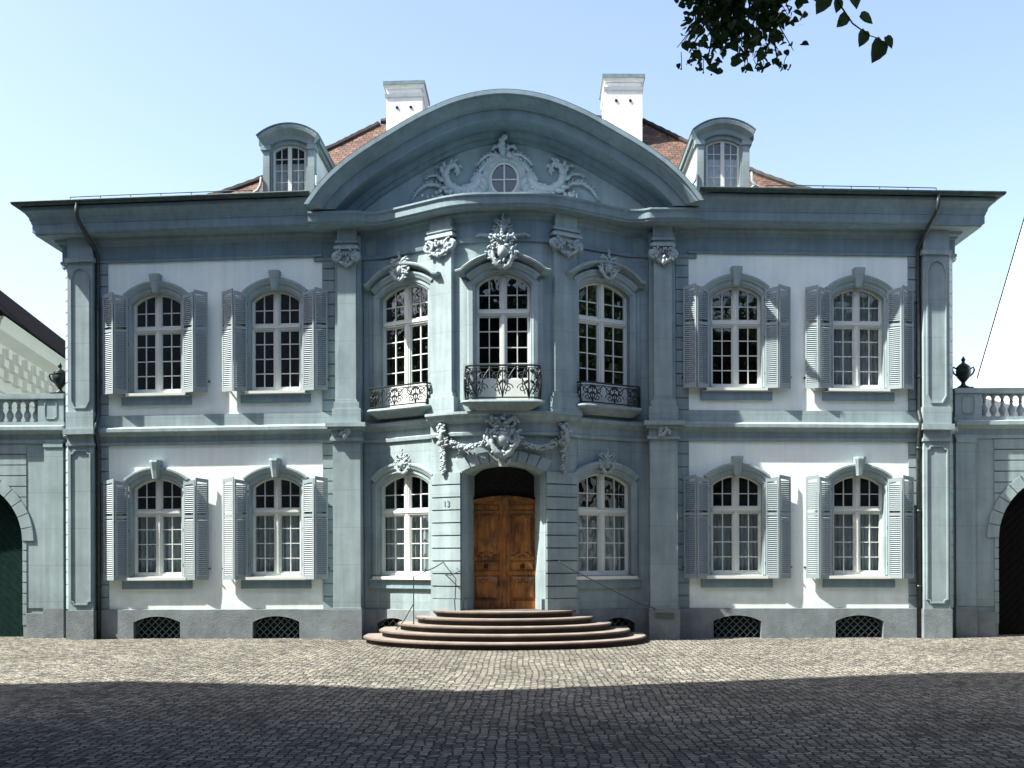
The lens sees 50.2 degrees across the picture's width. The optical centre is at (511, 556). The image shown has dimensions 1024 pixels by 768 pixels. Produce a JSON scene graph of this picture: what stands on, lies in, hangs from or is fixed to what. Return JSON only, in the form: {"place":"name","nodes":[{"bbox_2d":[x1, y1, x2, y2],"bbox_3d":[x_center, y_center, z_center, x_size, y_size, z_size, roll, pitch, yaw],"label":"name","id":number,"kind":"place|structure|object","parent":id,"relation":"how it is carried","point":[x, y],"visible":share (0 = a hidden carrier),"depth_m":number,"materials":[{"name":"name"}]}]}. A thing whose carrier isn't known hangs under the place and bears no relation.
{"place":"outdoors","nodes":[
{"label":"outdoors","id":0,"kind":"place"},
{"bbox_2d":[0,290,65,421],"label":"neighbour house","id":1,"kind":"structure","parent":0,"point":[32,352],"depth_m":31.52,"materials":[{"name":"paint"}]},
{"bbox_2d":[0,635,1023,767],"bbox_3d":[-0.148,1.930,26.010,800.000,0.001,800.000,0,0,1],"label":"cobbled ground","id":2,"kind":"structure","parent":0,"point":[717,702],"depth_m":14.29,"materials":[{"name":"grey stone"}]},
{"bbox_2d":[0,394,66,637],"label":"gate wall","id":3,"kind":"structure","parent":2,"relation":"on","point":[33,572],"depth_m":26.53,"materials":[{"name":"grey stone"}]},
{"bbox_2d":[49,363,65,393],"bbox_3d":[-11.054,-4.360,26.709,0.566,0.806,0.352,0,0,1],"label":"stone urn","id":4,"kind":"object","parent":3,"relation":"on","point":[59,378],"visible":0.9,"depth_m":26.60,"materials":[{"name":"grey stone"}]},
{"bbox_2d":[363,610,645,649],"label":"entrance steps","id":5,"kind":"structure","parent":2,"relation":"on","point":[505,630],"depth_m":23.58,"materials":[{"name":"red stone"}]},
{"bbox_2d":[10,74,1006,639],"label":"mansion","id":6,"kind":"structure","parent":2,"relation":"on","point":[616,362],"depth_m":25.82,"materials":[{"name":"grey stone"}]},
{"bbox_2d":[121,273,191,405],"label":"window","id":7,"kind":"structure","parent":6,"relation":"in","point":[155,336],"depth_m":26.31,"materials":[{"name":"white glass"}]},
{"bbox_2d":[122,460,192,588],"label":"window","id":8,"kind":"structure","parent":6,"relation":"in","point":[155,497],"depth_m":26.31,"materials":[{"name":"grey glass"}]},
{"bbox_2d":[136,616,179,637],"bbox_3d":[-8.486,1.650,26.468,1.160,0.617,0.451,0,0,1],"label":"cellar window","id":9,"kind":"structure","parent":6,"relation":"in","point":[151,627],"depth_m":26.48,"materials":[{"name":"black metal"}]},
{"bbox_2d":[240,270,310,403],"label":"window","id":10,"kind":"structure","parent":6,"relation":"in","point":[274,308],"depth_m":26.25,"materials":[{"name":"glass"}]},
{"bbox_2d":[254,616,298,637],"bbox_3d":[-5.622,1.639,26.405,1.160,0.620,0.451,0,0,1],"label":"cellar window","id":11,"kind":"structure","parent":6,"relation":"in","point":[272,626],"depth_m":26.41,"materials":[{"name":"black metal"}]},
{"bbox_2d":[241,458,311,588],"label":"window","id":12,"kind":"structure","parent":6,"relation":"in","point":[275,503],"depth_m":26.25,"materials":[{"name":"white glass"}]},
{"bbox_2d":[381,618,402,626],"bbox_3d":[-2.661,1.629,26.036,1.151,0.622,0.484,0,0,31],"label":"cellar window","id":13,"kind":"structure","parent":6,"relation":"in","point":[393,622],"depth_m":26.12,"materials":[{"name":"black metal"}]},
{"bbox_2d":[369,462,432,588],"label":"window","id":14,"kind":"structure","parent":6,"relation":"in","point":[401,510],"depth_m":25.90,"materials":[{"name":"white glass"}]},
{"bbox_2d":[363,262,439,409],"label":"balcony window","id":15,"kind":"structure","parent":6,"relation":"in","point":[399,318],"depth_m":25.95,"materials":[{"name":"glass"}]},
{"bbox_2d":[455,253,550,399],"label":"balcony window","id":16,"kind":"structure","parent":6,"relation":"in","point":[503,312],"depth_m":24.70,"materials":[{"name":"glass"}]},
{"bbox_2d":[461,467,546,610],"bbox_3d":[-0.180,-0.569,24.930,2.000,3.600,0.760,0,0,1],"label":"entrance door","id":17,"kind":"structure","parent":6,"relation":"in","point":[504,573],"depth_m":25.08,"materials":[{"name":"brown wood"}]},
{"bbox_2d":[565,260,645,407],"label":"balcony window","id":18,"kind":"structure","parent":6,"relation":"in","point":[608,316],"depth_m":25.81,"materials":[{"name":"glass"}]},
{"bbox_2d":[573,461,640,588],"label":"window","id":19,"kind":"structure","parent":6,"relation":"in","point":[608,504],"depth_m":25.76,"materials":[{"name":"white glass"}]},
{"bbox_2d":[609,618,630,631],"bbox_3d":[2.361,1.615,25.925,1.151,0.622,0.486,0,0,-28],"label":"cellar window","id":20,"kind":"structure","parent":6,"relation":"in","point":[615,621],"depth_m":26.01,"materials":[{"name":"black metal"}]},
{"bbox_2d":[701,266,771,399],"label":"window","id":21,"kind":"structure","parent":6,"relation":"in","point":[737,312],"depth_m":26.00,"materials":[{"name":"white glass"}]},
{"bbox_2d":[714,615,759,637],"bbox_3d":[5.335,1.607,26.164,1.160,0.620,0.451,0,0,1],"label":"cellar window","id":22,"kind":"structure","parent":6,"relation":"in","point":[735,625],"depth_m":26.17,"materials":[{"name":"black metal"}]},
{"bbox_2d":[701,456,772,586],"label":"window","id":23,"kind":"structure","parent":6,"relation":"in","point":[737,500],"depth_m":26.00,"materials":[{"name":"white glass"}]},
{"bbox_2d":[836,615,880,636],"bbox_3d":[8.200,1.600,26.101,1.160,0.617,0.451,0,0,1],"label":"cellar window","id":24,"kind":"structure","parent":6,"relation":"in","point":[856,625],"depth_m":26.11,"materials":[{"name":"black metal"}]},
{"bbox_2d":[822,267,894,400],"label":"window","id":25,"kind":"structure","parent":6,"relation":"in","point":[858,300],"depth_m":25.93,"materials":[{"name":"white glass"}]},
{"bbox_2d":[823,456,894,587],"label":"window","id":26,"kind":"structure","parent":6,"relation":"in","point":[859,501],"depth_m":25.93,"materials":[{"name":"white glass"}]},
{"bbox_2d":[952,388,1023,636],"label":"gate wall","id":27,"kind":"structure","parent":2,"relation":"on","point":[988,518],"depth_m":26.02,"materials":[{"name":"grey stone"}]},
{"bbox_2d":[953,356,974,387],"bbox_3d":[10.840,-4.425,26.228,0.566,0.806,0.352,0,0,1],"label":"stone urn","id":28,"kind":"object","parent":27,"relation":"on","point":[963,374],"visible":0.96,"depth_m":26.13,"materials":[{"name":"grey stone"}]},
{"bbox_2d":[0,0,1023,388],"label":"sky","id":29,"kind":"structure","parent":0,"point":[98,97],"materials":[{"name":"blue"}]},
{"bbox_2d":[674,0,892,75],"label":"lime tree","id":30,"kind":"object","parent":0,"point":[733,24],"visible":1,"depth_m":6.26,"materials":[{"name":"green plant"}]},
{"bbox_2d":[977,219,1023,416],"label":"gable house","id":31,"kind":"structure","parent":0,"point":[1002,364],"depth_m":31.43,"materials":[{"name":"paint"}]}
]}

